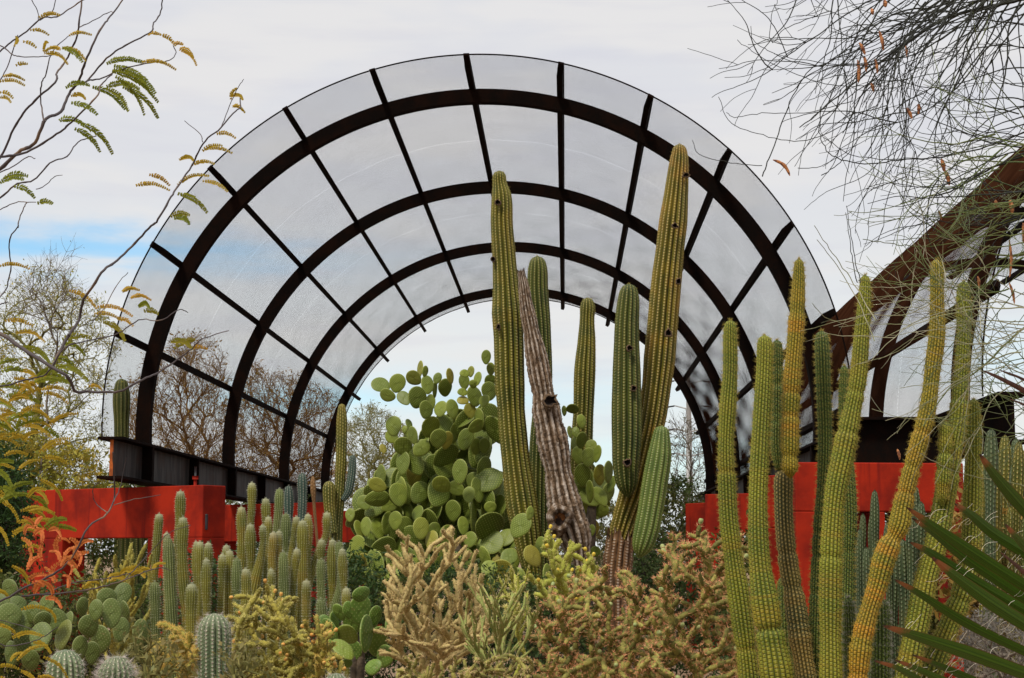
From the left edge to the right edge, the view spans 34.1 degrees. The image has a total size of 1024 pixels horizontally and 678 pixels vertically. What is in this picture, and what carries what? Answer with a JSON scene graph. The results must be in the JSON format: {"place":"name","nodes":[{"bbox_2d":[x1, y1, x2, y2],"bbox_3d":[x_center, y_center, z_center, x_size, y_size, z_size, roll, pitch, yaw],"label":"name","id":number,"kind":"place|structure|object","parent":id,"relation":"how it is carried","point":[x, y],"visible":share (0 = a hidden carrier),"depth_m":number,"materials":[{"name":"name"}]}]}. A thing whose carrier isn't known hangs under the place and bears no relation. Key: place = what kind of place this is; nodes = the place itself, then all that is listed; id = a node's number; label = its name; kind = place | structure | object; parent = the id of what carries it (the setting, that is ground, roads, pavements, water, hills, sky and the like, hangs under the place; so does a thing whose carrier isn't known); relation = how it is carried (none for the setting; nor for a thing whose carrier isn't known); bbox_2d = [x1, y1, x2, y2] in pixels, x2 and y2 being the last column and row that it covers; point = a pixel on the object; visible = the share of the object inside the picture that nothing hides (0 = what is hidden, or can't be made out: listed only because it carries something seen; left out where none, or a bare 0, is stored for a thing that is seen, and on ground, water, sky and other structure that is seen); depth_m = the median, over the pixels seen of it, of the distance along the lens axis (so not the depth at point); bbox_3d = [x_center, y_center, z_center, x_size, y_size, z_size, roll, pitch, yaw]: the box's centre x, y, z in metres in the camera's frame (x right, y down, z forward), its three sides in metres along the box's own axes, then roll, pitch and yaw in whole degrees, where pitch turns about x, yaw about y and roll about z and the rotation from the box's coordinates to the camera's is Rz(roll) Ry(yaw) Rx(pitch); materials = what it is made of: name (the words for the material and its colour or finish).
{"place":"outdoors","nodes":[
{"label":"outdoors","id":0,"kind":"place"},
{"bbox_2d":[4,555,978,677],"bbox_3d":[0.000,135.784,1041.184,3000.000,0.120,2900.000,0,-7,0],"label":"ground","id":1,"kind":"structure","parent":0,"point":[398,662],"depth_m":26.45,"materials":[{"name":"soil"}]},
{"bbox_2d":[0,422,48,670],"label":"shrub","id":2,"kind":"object","parent":1,"relation":"on","point":[9,524],"visible":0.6,"depth_m":13.63,"materials":[{"name":"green plant"}]},
{"bbox_2d":[0,579,73,670],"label":"prickly pear cactus","id":3,"kind":"object","parent":1,"relation":"on","point":[43,622],"visible":0.85,"depth_m":8.37,"materials":[{"name":"green plant"}]},
{"bbox_2d":[0,233,91,486],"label":"bare shrub","id":4,"kind":"object","parent":1,"relation":"on","point":[43,307],"visible":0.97,"depth_m":25.08,"materials":[{"name":"brown plant"}]},
{"bbox_2d":[0,416,123,573],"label":"shrub","id":5,"kind":"object","parent":1,"relation":"on","point":[86,473],"visible":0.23,"depth_m":24.87,"materials":[{"name":"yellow plant"}]},
{"bbox_2d":[43,648,85,677],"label":"barrel cactus","id":6,"kind":"object","parent":1,"relation":"on","point":[70,661],"visible":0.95,"depth_m":6.83,"materials":[{"name":"green plant"}]},
{"bbox_2d":[0,262,132,538],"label":"palo verde tree","id":7,"kind":"object","parent":1,"relation":"on","point":[32,364],"visible":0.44,"depth_m":26.46,"materials":[{"name":"green plant"}]},
{"bbox_2d":[0,560,183,677],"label":"shrub","id":8,"kind":"object","parent":1,"relation":"on","point":[143,609],"visible":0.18,"depth_m":12.03,"materials":[{"name":"green plant"}]},
{"bbox_2d":[72,579,147,664],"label":"prickly pear cactus","id":9,"kind":"object","parent":1,"relation":"on","point":[109,604],"visible":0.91,"depth_m":9.39,"materials":[{"name":"green plant"}]},
{"bbox_2d":[70,542,152,659],"bbox_3d":[-2.574,2.159,10.605,0.554,1.729,0.736,0,-7,0],"label":"pencil cholla","id":10,"kind":"object","parent":1,"relation":"on","point":[114,647],"visible":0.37,"depth_m":10.62,"materials":[{"name":"green plant"}]},
{"bbox_2d":[84,472,147,595],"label":"shrub","id":11,"kind":"object","parent":1,"relation":"on","point":[93,549],"visible":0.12,"depth_m":30.25,"materials":[{"name":"green plant"}]},
{"bbox_2d":[92,650,143,677],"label":"barrel cactus","id":12,"kind":"object","parent":1,"relation":"on","point":[115,666],"visible":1,"depth_m":7.03,"materials":[{"name":"green plant"}]},
{"bbox_2d":[113,379,130,571],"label":"distant column cactus","id":13,"kind":"object","parent":1,"relation":"on","point":[121,405],"depth_m":33.97,"materials":[{"name":"green plant"}]},
{"bbox_2d":[0,0,244,677],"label":"leafy branch tree","id":14,"kind":"object","parent":1,"relation":"on","point":[54,377],"visible":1,"depth_m":2.93,"materials":[{"name":"green plant"}]},
{"bbox_2d":[19,485,225,670],"bbox_3d":[-5.441,3.363,22.981,3.663,2.600,0.420,-5,-9,35],"label":"wall frame","id":15,"kind":"object","parent":1,"relation":"on","point":[80,510],"visible":0.37,"depth_m":22.74,"materials":[{"name":"red concrete"}]},
{"bbox_2d":[192,467,197,484],"bbox_3d":[-4.222,1.833,22.248,0.076,0.260,0.080,0,-7,0],"label":"anchor bolt","id":16,"kind":"object","parent":15,"relation":"on","point":[195,477],"visible":0.94,"depth_m":22.23,"materials":[{"name":"red metal"}]},
{"bbox_2d":[205,514,207,529],"bbox_3d":[-4.055,2.412,21.972,0.105,0.210,0.120,0,-7,0],"label":"wall lamp","id":17,"kind":"object","parent":15,"relation":"attached to","point":[206,521],"visible":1,"depth_m":21.92,"materials":[{"name":"black metal"}]},
{"bbox_2d":[119,538,143,659],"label":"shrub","id":18,"kind":"object","parent":1,"relation":"on","point":[125,543],"visible":0.11,"depth_m":25.65,"materials":[{"name":"plant"}]},
{"bbox_2d":[107,614,199,677],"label":"shrub","id":19,"kind":"object","parent":1,"relation":"on","point":[148,671],"visible":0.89,"depth_m":7.45,"materials":[{"name":"green plant"}]},
{"bbox_2d":[148,620,199,677],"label":"cholla cactus","id":20,"kind":"object","parent":1,"relation":"on","point":[188,642],"visible":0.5,"depth_m":8.12,"materials":[{"name":"yellow plant"}]},
{"bbox_2d":[105,328,243,501],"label":"mesquite tree","id":21,"kind":"object","parent":1,"relation":"on","point":[187,400],"visible":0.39,"depth_m":49.05,"materials":[{"name":"orange plant"}]},
{"bbox_2d":[146,489,214,677],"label":"silver torch cactus","id":22,"kind":"object","parent":1,"relation":"on","point":[195,599],"visible":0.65,"depth_m":11.50,"materials":[{"name":"plant"}]},
{"bbox_2d":[192,611,235,677],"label":"barrel cactus","id":23,"kind":"object","parent":1,"relation":"on","point":[211,627],"visible":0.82,"depth_m":8.02,"materials":[{"name":"green plant"}]},
{"bbox_2d":[132,649,327,677],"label":"cholla cactus","id":24,"kind":"object","parent":1,"relation":"on","point":[264,656],"visible":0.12,"depth_m":8.58,"materials":[{"name":"yellow plant"}]},
{"bbox_2d":[203,625,277,677],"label":"shrub","id":25,"kind":"object","parent":1,"relation":"on","point":[239,666],"visible":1,"depth_m":7.22,"materials":[{"name":"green plant"}]},
{"bbox_2d":[216,481,290,676],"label":"silver torch cactus","id":26,"kind":"object","parent":1,"relation":"on","point":[241,572],"visible":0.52,"depth_m":11.36,"materials":[{"name":"plant"}]},
{"bbox_2d":[130,540,404,677],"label":"shrub","id":27,"kind":"object","parent":1,"relation":"on","point":[350,580],"visible":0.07,"depth_m":14.94,"materials":[{"name":"green plant"}]},
{"bbox_2d":[224,502,342,639],"bbox_3d":[-4.445,4.268,29.963,3.496,2.590,0.420,-6,-9,39],"label":"wall frame","id":28,"kind":"object","parent":1,"relation":"on","point":[230,539],"visible":0.12,"depth_m":29.90,"materials":[{"name":"red concrete"}]},
{"bbox_2d":[225,578,346,677],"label":"cholla cactus","id":29,"kind":"object","parent":1,"relation":"on","point":[290,652],"visible":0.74,"depth_m":8.47,"materials":[{"name":"yellow plant"}]},
{"bbox_2d":[260,488,313,669],"bbox_3d":[-1.683,2.145,12.141,0.379,2.169,1.025,3,-8,-22],"label":"silver torch cactus","id":30,"kind":"object","parent":1,"relation":"on","point":[299,533],"visible":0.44,"depth_m":12.03,"materials":[{"name":"plant"}]},
{"bbox_2d":[225,494,349,587],"bbox_3d":[-5.443,4.942,37.685,4.013,3.231,3.437,0,-7,0],"label":"shrub","id":31,"kind":"object","parent":1,"relation":"on","point":[230,502],"visible":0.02,"depth_m":37.44,"materials":[{"name":"green plant"}]},
{"bbox_2d":[226,358,356,501],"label":"mesquite tree","id":32,"kind":"object","parent":1,"relation":"on","point":[244,434],"visible":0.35,"depth_m":51.84,"materials":[{"name":"orange plant"}]},
{"bbox_2d":[283,472,307,595],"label":"blue column cactus","id":33,"kind":"object","parent":1,"relation":"on","point":[302,484],"depth_m":13.44,"materials":[{"name":"plant"}]},
{"bbox_2d":[310,476,317,547],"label":"dried column cactus","id":34,"kind":"object","parent":1,"relation":"on","point":[313,488],"visible":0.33,"depth_m":13.93,"materials":[{"name":"plant"}]},
{"bbox_2d":[299,614,337,677],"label":"cholla cactus","id":35,"kind":"object","parent":1,"relation":"on","point":[318,662],"visible":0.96,"depth_m":8.27,"materials":[{"name":"yellow plant"}]},
{"bbox_2d":[289,511,350,677],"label":"silver torch cactus","id":36,"kind":"object","parent":1,"relation":"on","point":[337,568],"visible":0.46,"depth_m":11.30,"materials":[{"name":"plant"}]},
{"bbox_2d":[326,671,350,677],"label":"barrel cactus","id":37,"kind":"object","parent":1,"relation":"on","point":[335,675],"visible":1,"depth_m":7.84,"materials":[{"name":"plant"}]},
{"bbox_2d":[323,404,355,670],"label":"young column cactus","id":38,"kind":"object","parent":1,"relation":"on","point":[337,495],"visible":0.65,"depth_m":14.90,"materials":[{"name":"green plant"}]},
{"bbox_2d":[319,586,401,677],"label":"prickly pear cactus","id":39,"kind":"object","parent":1,"relation":"on","point":[359,614],"visible":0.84,"depth_m":9.83,"materials":[{"name":"green plant"}]},
{"bbox_2d":[342,511,410,634],"bbox_3d":[-3.335,4.918,35.050,0.420,2.600,3.383,7,-10,-42],"label":"wall frame","id":40,"kind":"object","parent":1,"relation":"on","point":[348,534],"depth_m":35.01,"materials":[{"name":"red concrete"}]},
{"bbox_2d":[344,399,412,508],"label":"palo verde tree","id":41,"kind":"object","parent":1,"relation":"on","point":[381,457],"visible":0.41,"depth_m":55.22,"materials":[{"name":"green plant"}]},
{"bbox_2d":[345,350,514,663],"bbox_3d":[-0.893,2.219,17.761,1.963,4.073,1.789,0,-7,0],"label":"prickly pear cactus","id":42,"kind":"object","parent":1,"relation":"on","point":[432,481],"visible":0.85,"depth_m":17.44,"materials":[{"name":"green plant"}]},
{"bbox_2d":[373,525,494,677],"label":"cholla cactus","id":43,"kind":"object","parent":1,"relation":"on","point":[445,645],"visible":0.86,"depth_m":9.27,"materials":[{"name":"beige plant"}]},
{"bbox_2d":[349,506,551,643],"bbox_3d":[-0.624,2.387,16.549,2.022,1.408,1.687,0,-7,0],"label":"prickly pear cactus","id":44,"kind":"object","parent":1,"relation":"on","point":[520,525],"visible":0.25,"depth_m":16.25,"materials":[{"name":"green plant"}]},
{"bbox_2d":[395,652,534,677],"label":"cholla cactus","id":45,"kind":"object","parent":1,"relation":"on","point":[481,671],"visible":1,"depth_m":7.59,"materials":[{"name":"yellow plant"}]},
{"bbox_2d":[96,53,849,503],"bbox_3d":[-0.136,0.397,33.537,10.046,5.821,23.110,0,-7,2],"label":"shade vault","id":46,"kind":"object","parent":1,"relation":"on","point":[142,459],"visible":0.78,"depth_m":28.56,"materials":[{"name":"metal"}]},
{"bbox_2d":[350,547,612,677],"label":"shrub","id":47,"kind":"object","parent":1,"relation":"on","point":[450,572],"visible":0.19,"depth_m":14.72,"materials":[{"name":"green plant"}]},
{"bbox_2d":[458,581,538,677],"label":"pencil cholla","id":48,"kind":"object","parent":1,"relation":"on","point":[501,631],"visible":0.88,"depth_m":7.78,"materials":[{"name":"green plant"}]},
{"bbox_2d":[496,565,530,675],"bbox_3d":[0.023,2.010,8.958,0.216,1.603,0.651,-1,-7,4],"label":"pencil cholla","id":49,"kind":"object","parent":1,"relation":"on","point":[515,586],"visible":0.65,"depth_m":9.04,"materials":[{"name":"green plant"}]},
{"bbox_2d":[490,170,544,674],"bbox_3d":[0.055,1.031,16.998,0.590,5.621,0.345,0,-7,0],"label":"giant column cactus","id":50,"kind":"object","parent":1,"relation":"on","point":[518,476],"visible":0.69,"depth_m":16.99,"materials":[{"name":"green plant"}]},
{"bbox_2d":[527,255,552,661],"bbox_3d":[0.307,1.516,18.145,0.316,4.950,0.256,0,-7,0],"label":"giant column cactus","id":51,"kind":"object","parent":1,"relation":"on","point":[537,276],"visible":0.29,"depth_m":18.27,"materials":[{"name":"green plant"}]},
{"bbox_2d":[517,268,592,667],"bbox_3d":[0.457,1.522,16.642,0.817,4.559,0.484,0,-7,0],"label":"dead cactus trunk","id":52,"kind":"object","parent":1,"relation":"on","point":[566,518],"visible":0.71,"depth_m":16.64,"materials":[{"name":"plant"}]},
{"bbox_2d":[528,524,605,677],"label":"cholla cactus","id":53,"kind":"object","parent":1,"relation":"on","point":[560,567],"visible":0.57,"depth_m":10.26,"materials":[{"name":"yellow plant"}]},
{"bbox_2d":[570,297,596,513],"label":"giant column cactus","id":54,"kind":"object","parent":1,"relation":"on","point":[585,366],"visible":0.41,"depth_m":18.52,"materials":[{"name":"green plant"}]},
{"bbox_2d":[562,404,615,557],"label":"prickly pear cactus","id":55,"kind":"object","parent":1,"relation":"on","point":[596,486],"visible":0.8,"depth_m":17.91,"materials":[{"name":"green plant"}]},
{"bbox_2d":[523,562,663,677],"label":"cholla cactus","id":56,"kind":"object","parent":1,"relation":"on","point":[634,628],"visible":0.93,"depth_m":8.25,"materials":[{"name":"beige plant"}]},
{"bbox_2d":[549,498,659,605],"bbox_3d":[1.544,4.050,29.674,2.566,2.953,2.880,0,-7,0],"label":"shrub","id":57,"kind":"object","parent":1,"relation":"on","point":[599,558],"visible":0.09,"depth_m":29.15,"materials":[{"name":"green plant"}]},
{"bbox_2d":[601,143,689,677],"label":"giant column cactus","id":58,"kind":"object","parent":1,"relation":"on","point":[641,452],"visible":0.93,"depth_m":16.99,"materials":[{"name":"green plant"}]},
{"bbox_2d":[596,532,728,677],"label":"shrub","id":59,"kind":"object","parent":1,"relation":"on","point":[643,570],"visible":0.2,"depth_m":20.27,"materials":[{"name":"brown plant"}]},
{"bbox_2d":[651,472,704,631],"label":"shrub","id":60,"kind":"object","parent":1,"relation":"on","point":[676,484],"visible":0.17,"depth_m":33.22,"materials":[{"name":"green plant"}]},
{"bbox_2d":[666,408,705,610],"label":"bare shrub","id":61,"kind":"object","parent":1,"relation":"on","point":[698,454],"visible":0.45,"depth_m":43.59,"materials":[{"name":"brown plant"}]},
{"bbox_2d":[668,377,706,481],"bbox_3d":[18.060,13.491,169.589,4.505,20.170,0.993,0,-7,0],"label":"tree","id":62,"kind":"object","parent":1,"relation":"on","point":[688,411],"visible":0.28,"depth_m":170.03,"materials":[{"name":"plant"}]},
{"bbox_2d":[685,503,705,648],"bbox_3d":[3.433,4.195,29.401,0.420,2.590,0.675,4,-8,-27],"label":"wall frame","id":63,"kind":"object","parent":1,"relation":"on","point":[695,512],"visible":0.2,"depth_m":29.46,"materials":[{"name":"red concrete"}]},
{"bbox_2d":[633,518,758,677],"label":"cholla cactus","id":64,"kind":"object","parent":1,"relation":"on","point":[666,646],"visible":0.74,"depth_m":7.96,"materials":[{"name":"beige plant"}]},
{"bbox_2d":[705,493,748,664],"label":"wall","id":65,"kind":"structure","parent":1,"relation":"on","point":[711,514],"depth_m":24.94,"materials":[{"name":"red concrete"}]},
{"bbox_2d":[715,318,759,677],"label":"torch cactus","id":66,"kind":"object","parent":1,"relation":"on","point":[739,603],"visible":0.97,"depth_m":7.53,"materials":[{"name":"green plant"}]},
{"bbox_2d":[745,333,794,677],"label":"torch cactus","id":67,"kind":"object","parent":1,"relation":"on","point":[774,659],"visible":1,"depth_m":6.92,"materials":[{"name":"green plant"}]},
{"bbox_2d":[767,475,779,588],"bbox_3d":[3.269,2.887,19.319,0.400,2.610,0.526,6,-10,-40],"label":"wall frame","id":68,"kind":"object","parent":1,"relation":"on","point":[772,540],"visible":0.01,"depth_m":19.39,"materials":[{"name":"red concrete"}]},
{"bbox_2d":[832,417,948,462],"bbox_3d":[4.407,1.221,19.322,1.469,0.615,0.320,0,-7,0],"label":"steel girder","id":69,"kind":"object","parent":68,"relation":"on","point":[874,444],"visible":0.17,"depth_m":19.30,"materials":[{"name":"black metal"}]},
{"bbox_2d":[775,577,795,677],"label":"torch cactus","id":70,"kind":"object","parent":1,"relation":"on","point":[780,589],"visible":0.1,"depth_m":7.37,"materials":[{"name":"green plant"}]},
{"bbox_2d":[770,255,816,677],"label":"torch cactus","id":71,"kind":"object","parent":1,"relation":"on","point":[785,428],"visible":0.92,"depth_m":7.14,"materials":[{"name":"green plant"}]},
{"bbox_2d":[807,327,834,677],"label":"torch cactus","id":72,"kind":"object","parent":1,"relation":"on","point":[823,380],"visible":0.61,"depth_m":7.32,"materials":[{"name":"green plant"}]},
{"bbox_2d":[688,509,978,646],"bbox_3d":[5.487,3.546,24.718,5.841,2.863,2.924,0,-7,0],"label":"shrub","id":73,"kind":"object","parent":1,"relation":"on","point":[934,621],"visible":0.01,"depth_m":24.30,"materials":[{"name":"green plant"}]},
{"bbox_2d":[706,601,961,677],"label":"shrub","id":74,"kind":"object","parent":1,"relation":"on","point":[728,657],"visible":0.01,"depth_m":13.21,"materials":[{"name":"green plant"}]},
{"bbox_2d":[816,272,873,677],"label":"torch cactus","id":75,"kind":"object","parent":1,"relation":"on","point":[837,479],"visible":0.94,"depth_m":6.84,"materials":[{"name":"green plant"}]},
{"bbox_2d":[836,362,859,677],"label":"torch cactus","id":76,"kind":"object","parent":1,"relation":"on","point":[850,535],"visible":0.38,"depth_m":7.23,"materials":[{"name":"green plant"}]},
{"bbox_2d":[841,592,857,677],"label":"torch cactus","id":77,"kind":"object","parent":1,"relation":"on","point":[849,612],"visible":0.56,"depth_m":6.98,"materials":[{"name":"green plant"}]},
{"bbox_2d":[687,0,1023,518],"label":"palo verde tree","id":78,"kind":"object","parent":1,"relation":"on","point":[896,52],"visible":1,"depth_m":4.59,"materials":[{"name":"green plant"}]},
{"bbox_2d":[792,462,963,677],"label":"wall","id":79,"kind":"structure","parent":1,"relation":"on","point":[881,479],"depth_m":16.72,"materials":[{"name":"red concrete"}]},
{"bbox_2d":[869,598,894,677],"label":"torch cactus","id":80,"kind":"object","parent":1,"relation":"on","point":[881,645],"visible":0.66,"depth_m":7.16,"materials":[{"name":"green plant"}]},
{"bbox_2d":[846,257,947,677],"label":"torch cactus","id":81,"kind":"object","parent":1,"relation":"on","point":[883,560],"visible":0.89,"depth_m":6.84,"materials":[{"name":"green plant"}]},
{"bbox_2d":[798,146,1023,457],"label":"shade vault","id":82,"kind":"object","parent":1,"relation":"on","point":[1011,174],"visible":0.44,"depth_m":23.68,"materials":[{"name":"metal"}]},
{"bbox_2d":[855,487,974,677],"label":"fence post cactus","id":83,"kind":"object","parent":1,"relation":"on","point":[898,594],"visible":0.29,"depth_m":12.12,"materials":[{"name":"green plant"}]},
{"bbox_2d":[893,280,974,677],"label":"torch cactus","id":84,"kind":"object","parent":1,"relation":"on","point":[928,568],"visible":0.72,"depth_m":6.92,"materials":[{"name":"green plant"}]},
{"bbox_2d":[874,370,1023,677],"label":"yucca","id":85,"kind":"object","parent":1,"relation":"on","point":[1005,606],"visible":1,"depth_m":2.99,"materials":[{"name":"green plant"}]},
{"bbox_2d":[920,397,984,677],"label":"torch cactus","id":86,"kind":"object","parent":1,"relation":"on","point":[959,599],"visible":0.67,"depth_m":7.08,"materials":[{"name":"green plant"}]},
{"bbox_2d":[930,484,1023,672],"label":"shrub","id":87,"kind":"object","parent":1,"relation":"on","point":[945,592],"visible":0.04,"depth_m":12.10,"materials":[{"name":"green plant"}]},
{"bbox_2d":[951,604,1023,677],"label":"shrub","id":88,"kind":"object","parent":1,"relation":"on","point":[983,643],"visible":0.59,"depth_m":9.13,"materials":[{"name":"grey plant"}]},
{"bbox_2d":[978,429,1023,677],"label":"fence post cactus","id":89,"kind":"object","parent":1,"relation":"on","point":[992,501],"visible":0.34,"depth_m":10.74,"materials":[{"name":"green plant"}]},
{"bbox_2d":[0,0,1023,554],"label":"sky","id":90,"kind":"structure","parent":0,"point":[284,52],"materials":[{"name":"white"}]}
]}

